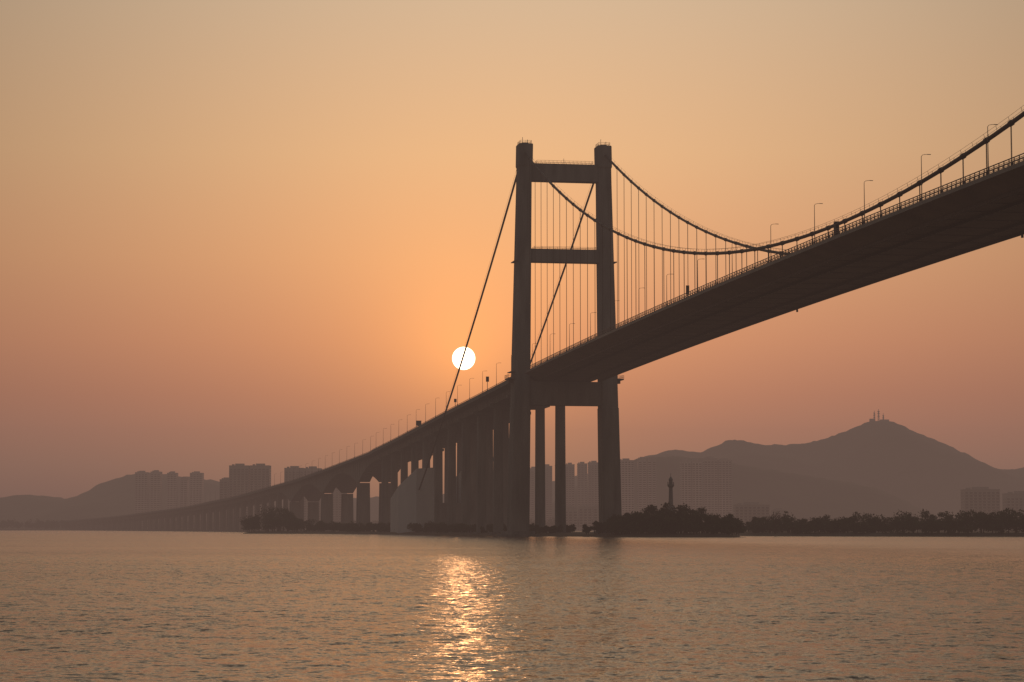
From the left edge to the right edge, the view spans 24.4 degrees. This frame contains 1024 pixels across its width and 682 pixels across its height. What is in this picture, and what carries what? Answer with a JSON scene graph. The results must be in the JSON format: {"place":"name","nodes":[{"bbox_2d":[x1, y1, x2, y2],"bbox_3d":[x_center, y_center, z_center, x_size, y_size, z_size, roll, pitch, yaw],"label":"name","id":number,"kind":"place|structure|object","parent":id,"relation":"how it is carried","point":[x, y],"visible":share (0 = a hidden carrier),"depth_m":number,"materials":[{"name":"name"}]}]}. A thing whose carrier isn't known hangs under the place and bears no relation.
{"place":"outdoors","nodes":[
{"label":"outdoors","id":0,"kind":"place"},
{"bbox_2d":[219,477,228,529],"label":"apartment building","id":1,"kind":"structure","parent":0,"point":[224,486],"depth_m":3044.27,"materials":[{"name":"grey concrete"}]},
{"bbox_2d":[220,482,228,497],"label":"windows","id":2,"kind":"structure","parent":1,"relation":"in","point":[220,482],"depth_m":3044.08,"materials":[{"name":"grey glass"}]},
{"bbox_2d":[284,466,302,509],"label":"apartment building","id":3,"kind":"structure","parent":0,"point":[291,473],"depth_m":3015.93,"materials":[{"name":"grey concrete"}]},
{"bbox_2d":[285,472,301,509],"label":"windows","id":4,"kind":"structure","parent":3,"relation":"in","point":[285,472],"depth_m":3015.97,"materials":[{"name":"grey glass"}]},
{"bbox_2d":[331,488,346,522],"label":"apartment building","id":5,"kind":"structure","parent":0,"point":[336,493],"depth_m":3092.53,"materials":[{"name":"grey concrete"}]},
{"bbox_2d":[333,488,346,521],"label":"windows","id":6,"kind":"structure","parent":5,"relation":"in","point":[336,488],"depth_m":3092.78,"materials":[{"name":"grey glass"}]},
{"bbox_2d":[246,531,739,536],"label":"islet ground","id":7,"kind":"structure","parent":0,"point":[583,534],"depth_m":956.59,"materials":[{"name":"soil"}]},
{"bbox_2d":[390,467,460,532],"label":"cable anchorage","id":8,"kind":"object","parent":7,"relation":"on","point":[411,502],"visible":0.31,"depth_m":1197.61,"materials":[{"name":"concrete"}]},
{"bbox_2d":[239,502,748,534],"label":"islet trees","id":9,"kind":"object","parent":7,"relation":"on","point":[663,519],"visible":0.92,"depth_m":890.51,"materials":[{"name":"green plant"}]},
{"bbox_2d":[667,477,674,511],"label":"lighthouse","id":10,"kind":"object","parent":7,"relation":"on","point":[670,485],"visible":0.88,"depth_m":992.32,"materials":[{"name":"concrete"}]},
{"bbox_2d":[419,105,1023,536],"bbox_3d":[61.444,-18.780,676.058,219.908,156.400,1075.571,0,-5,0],"label":"suspension bridge","id":11,"kind":"structure","parent":7,"relation":"on","point":[969,215],"depth_m":724.41,"materials":[{"name":"concrete"}]},
{"bbox_2d":[697,259,698,292],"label":"street lamp","id":12,"kind":"object","parent":11,"relation":"on","point":[697,275],"visible":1,"depth_m":641.60,"materials":[{"name":"metal"}]},
{"bbox_2d":[814,203,822,243],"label":"street lamp","id":13,"kind":"object","parent":11,"relation":"on","point":[814,221],"visible":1,"depth_m":537.10,"materials":[{"name":"metal"}]},
{"bbox_2d":[864,180,872,222],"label":"street lamp","id":14,"kind":"object","parent":11,"relation":"on","point":[864,200],"visible":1,"depth_m":502.20,"materials":[{"name":"metal"}]},
{"bbox_2d":[921,154,930,199],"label":"street lamp","id":15,"kind":"object","parent":11,"relation":"on","point":[921,173],"visible":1,"depth_m":467.42,"materials":[{"name":"metal"}]},
{"bbox_2d":[987,124,996,173],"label":"street lamp","id":16,"kind":"object","parent":11,"relation":"on","point":[987,144],"visible":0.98,"depth_m":432.67,"materials":[{"name":"metal"}]},
{"bbox_2d":[0,529,1021,530],"bbox_3d":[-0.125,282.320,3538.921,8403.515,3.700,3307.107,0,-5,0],"label":"shore ground","id":17,"kind":"structure","parent":0,"point":[206,529],"depth_m":3388.41,"materials":[{"name":"soil"}]},
{"bbox_2d":[135,471,149,528],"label":"apartment building","id":18,"kind":"structure","parent":17,"relation":"on","point":[142,491],"depth_m":3843.04,"materials":[{"name":"grey concrete"}]},
{"bbox_2d":[135,474,148,522],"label":"windows","id":19,"kind":"structure","parent":18,"relation":"in","point":[146,493],"depth_m":3842.45,"materials":[{"name":"grey glass"}]},
{"bbox_2d":[150,470,161,528],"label":"apartment building","id":20,"kind":"structure","parent":17,"relation":"on","point":[155,490],"depth_m":3843.22,"materials":[{"name":"grey concrete"}]},
{"bbox_2d":[151,474,161,520],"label":"windows","id":21,"kind":"structure","parent":20,"relation":"in","point":[158,493],"depth_m":3842.45,"materials":[{"name":"grey glass"}]},
{"bbox_2d":[167,471,177,508],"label":"apartment building","id":22,"kind":"structure","parent":17,"relation":"on","point":[172,489],"depth_m":3843.34,"materials":[{"name":"grey concrete"}]},
{"bbox_2d":[167,474,177,507],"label":"windows","id":23,"kind":"structure","parent":22,"relation":"in","point":[175,493],"depth_m":3843.39,"materials":[{"name":"grey glass"}]},
{"bbox_2d":[180,477,188,507],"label":"apartment building","id":24,"kind":"structure","parent":17,"relation":"on","point":[184,487],"depth_m":3863.00,"materials":[{"name":"grey concrete"}]},
{"bbox_2d":[181,480,188,505],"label":"windows","id":25,"kind":"structure","parent":24,"relation":"in","point":[181,480],"depth_m":3863.15,"materials":[{"name":"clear glass"}]},
{"bbox_2d":[190,471,203,519],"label":"apartment building","id":26,"kind":"structure","parent":17,"relation":"on","point":[196,486],"depth_m":3843.47,"materials":[{"name":"grey concrete"}]},
{"bbox_2d":[190,474,203,518],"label":"windows","id":27,"kind":"structure","parent":26,"relation":"in","point":[190,474],"depth_m":3843.39,"materials":[{"name":"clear glass"}]},
{"bbox_2d":[229,464,270,529],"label":"apartment building","id":28,"kind":"structure","parent":17,"relation":"on","point":[247,476],"depth_m":2995.61,"materials":[{"name":"grey concrete"}]},
{"bbox_2d":[230,469,269,513],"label":"windows","id":29,"kind":"structure","parent":28,"relation":"in","point":[230,469],"depth_m":2995.43,"materials":[{"name":"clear glass"}]},
{"bbox_2d":[22,380,569,534],"bbox_3d":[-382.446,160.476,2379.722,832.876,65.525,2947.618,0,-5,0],"label":"approach viaduct","id":30,"kind":"object","parent":17,"relation":"on","point":[476,429],"visible":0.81,"depth_m":1218.97,"materials":[{"name":"concrete"}]},
{"bbox_2d":[303,466,321,529],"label":"apartment building","id":31,"kind":"structure","parent":17,"relation":"on","point":[309,470],"depth_m":2993.32,"materials":[{"name":"grey concrete"}]},
{"bbox_2d":[304,471,319,520],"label":"windows","id":32,"kind":"structure","parent":31,"relation":"in","point":[304,471],"depth_m":2993.23,"materials":[{"name":"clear glass"}]},
{"bbox_2d":[0,515,1017,528],"bbox_3d":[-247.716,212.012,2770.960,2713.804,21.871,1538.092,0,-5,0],"label":"shore trees","id":33,"kind":"object","parent":17,"relation":"on","point":[53,524],"visible":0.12,"depth_m":3432.50,"materials":[{"name":"green plant"}]},
{"bbox_2d":[529,467,534,521],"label":"apartment building","id":34,"kind":"structure","parent":17,"relation":"on","point":[532,492],"depth_m":3393.22,"materials":[{"name":"grey concrete"}]},
{"bbox_2d":[529,472,533,521],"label":"windows","id":35,"kind":"structure","parent":34,"relation":"in","point":[531,472],"depth_m":3392.61,"materials":[{"name":"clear glass"}]},
{"bbox_2d":[545,464,551,522],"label":"apartment building","id":36,"kind":"structure","parent":17,"relation":"on","point":[548,492],"depth_m":3413.41,"materials":[{"name":"grey concrete"}]},
{"bbox_2d":[546,468,551,522],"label":"windows","id":37,"kind":"structure","parent":36,"relation":"in","point":[546,468],"depth_m":3413.38,"materials":[{"name":"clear glass"}]},
{"bbox_2d":[566,463,574,506],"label":"apartment building","id":38,"kind":"structure","parent":17,"relation":"on","point":[570,483],"depth_m":3404.33,"materials":[{"name":"grey concrete"}]},
{"bbox_2d":[566,467,573,504],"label":"windows","id":39,"kind":"structure","parent":38,"relation":"in","point":[566,467],"depth_m":3404.22,"materials":[{"name":"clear glass"}]},
{"bbox_2d":[577,462,586,513],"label":"apartment building","id":40,"kind":"structure","parent":17,"relation":"on","point":[581,483],"depth_m":3394.68,"materials":[{"name":"grey concrete"}]},
{"bbox_2d":[577,465,586,509],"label":"windows","id":41,"kind":"structure","parent":40,"relation":"in","point":[578,465],"depth_m":3394.26,"materials":[{"name":"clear glass"}]},
{"bbox_2d":[566,505,598,530],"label":"apartment building","id":42,"kind":"structure","parent":17,"relation":"on","point":[583,516],"depth_m":2742.55,"materials":[{"name":"grey concrete"}]},
{"bbox_2d":[566,509,596,526],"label":"windows","id":43,"kind":"structure","parent":42,"relation":"in","point":[580,509],"depth_m":2742.06,"materials":[{"name":"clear glass"}]},
{"bbox_2d":[588,461,598,518],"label":"apartment building","id":44,"kind":"structure","parent":17,"relation":"on","point":[593,496],"depth_m":3414.31,"materials":[{"name":"grey concrete"}]},
{"bbox_2d":[589,465,598,517],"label":"windows","id":45,"kind":"structure","parent":44,"relation":"in","point":[589,465],"depth_m":3414.21,"materials":[{"name":"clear glass"}]},
{"bbox_2d":[620,458,633,515],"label":"apartment building","id":46,"kind":"structure","parent":17,"relation":"on","point":[627,482],"depth_m":3334.34,"materials":[{"name":"grey concrete"}]},
{"bbox_2d":[620,462,633,515],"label":"windows","id":47,"kind":"structure","parent":46,"relation":"in","point":[620,462],"depth_m":3334.31,"materials":[{"name":"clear glass"}]},
{"bbox_2d":[637,457,656,511],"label":"apartment building","id":48,"kind":"structure","parent":17,"relation":"on","point":[646,482],"depth_m":3344.93,"materials":[{"name":"grey concrete"}]},
{"bbox_2d":[637,462,655,510],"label":"windows","id":49,"kind":"structure","parent":48,"relation":"in","point":[644,467],"depth_m":3344.91,"materials":[{"name":"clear glass"}]},
{"bbox_2d":[680,458,701,510],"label":"apartment building","id":50,"kind":"structure","parent":17,"relation":"on","point":[691,483],"depth_m":3314.76,"materials":[{"name":"grey concrete"}]},
{"bbox_2d":[680,464,701,510],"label":"windows","id":51,"kind":"structure","parent":50,"relation":"in","point":[682,464],"depth_m":3314.83,"materials":[{"name":"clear glass"}]},
{"bbox_2d":[703,456,731,517],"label":"apartment building","id":52,"kind":"structure","parent":17,"relation":"on","point":[717,486],"depth_m":3324.46,"materials":[{"name":"grey concrete"}]},
{"bbox_2d":[703,462,731,517],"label":"windows","id":53,"kind":"structure","parent":52,"relation":"in","point":[703,462],"depth_m":3323.74,"materials":[{"name":"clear glass"}]},
{"bbox_2d":[733,502,769,530],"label":"apartment building","id":54,"kind":"structure","parent":17,"relation":"on","point":[746,511],"depth_m":2473.69,"materials":[{"name":"grey concrete"}]},
{"bbox_2d":[733,507,768,525],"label":"windows","id":55,"kind":"structure","parent":54,"relation":"in","point":[733,507],"depth_m":2473.62,"materials":[{"name":"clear glass"}]},
{"bbox_2d":[771,508,785,528],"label":"apartment building","id":56,"kind":"structure","parent":17,"relation":"on","point":[775,510],"depth_m":2593.29,"materials":[{"name":"grey concrete"}]},
{"bbox_2d":[960,487,999,521],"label":"apartment building","id":57,"kind":"structure","parent":17,"relation":"on","point":[986,500],"depth_m":2474.68,"materials":[{"name":"grey concrete"}]},
{"bbox_2d":[961,492,998,514],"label":"windows","id":58,"kind":"structure","parent":57,"relation":"in","point":[961,492],"depth_m":2474.22,"materials":[{"name":"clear glass"}]},
{"bbox_2d":[1002,491,1023,528],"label":"apartment building","id":59,"kind":"structure","parent":17,"relation":"on","point":[1014,500],"depth_m":2494.63,"materials":[{"name":"grey concrete"}]},
{"bbox_2d":[1003,498,1021,516],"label":"windows","id":60,"kind":"structure","parent":59,"relation":"in","point":[1004,498],"depth_m":2494.23,"materials":[{"name":"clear glass"}]},
{"bbox_2d":[0,530,1023,681],"bbox_3d":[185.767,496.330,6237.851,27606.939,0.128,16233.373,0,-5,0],"label":"water","id":61,"kind":"structure","parent":0,"point":[143,606],"depth_m":94.67,"materials":[{"name":"brown liquid"}]},
{"bbox_2d":[0,420,1023,528],"bbox_3d":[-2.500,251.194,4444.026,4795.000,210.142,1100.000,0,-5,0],"label":"hills","id":62,"kind":"structure","parent":0,"point":[902,462],"depth_m":4240.48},
{"bbox_2d":[869,409,888,421],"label":"radio mast","id":63,"kind":"object","parent":62,"relation":"on","point":[878,411],"visible":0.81,"depth_m":4500.90,"materials":[{"name":"metal"}]},
{"bbox_2d":[0,0,1023,498],"label":"sky","id":64,"kind":"structure","parent":0,"point":[247,232],"materials":[{"name":"orange"}]},
{"bbox_2d":[552,456,942,520],"bbox_3d":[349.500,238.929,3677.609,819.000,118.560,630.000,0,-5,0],"label":"foothill","id":65,"kind":"structure","parent":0,"point":[800,497],"depth_m":3545.49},
{"bbox_2d":[662,531,1023,536],"bbox_3d":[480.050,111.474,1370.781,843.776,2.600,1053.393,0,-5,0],"label":"riverbank ground","id":66,"kind":"structure","parent":0,"point":[979,534],"depth_m":939.72,"materials":[{"name":"soil"}]},
{"bbox_2d":[768,511,780,533],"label":"tree","id":67,"kind":"object","parent":66,"relation":"on","point":[774,518],"visible":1,"depth_m":939.60,"materials":[{"name":"green plant"}]},
{"bbox_2d":[743,508,1023,534],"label":"riverbank trees","id":68,"kind":"object","parent":66,"relation":"on","point":[1002,521],"visible":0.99,"depth_m":941.32,"materials":[{"name":"green plant"}]}
]}

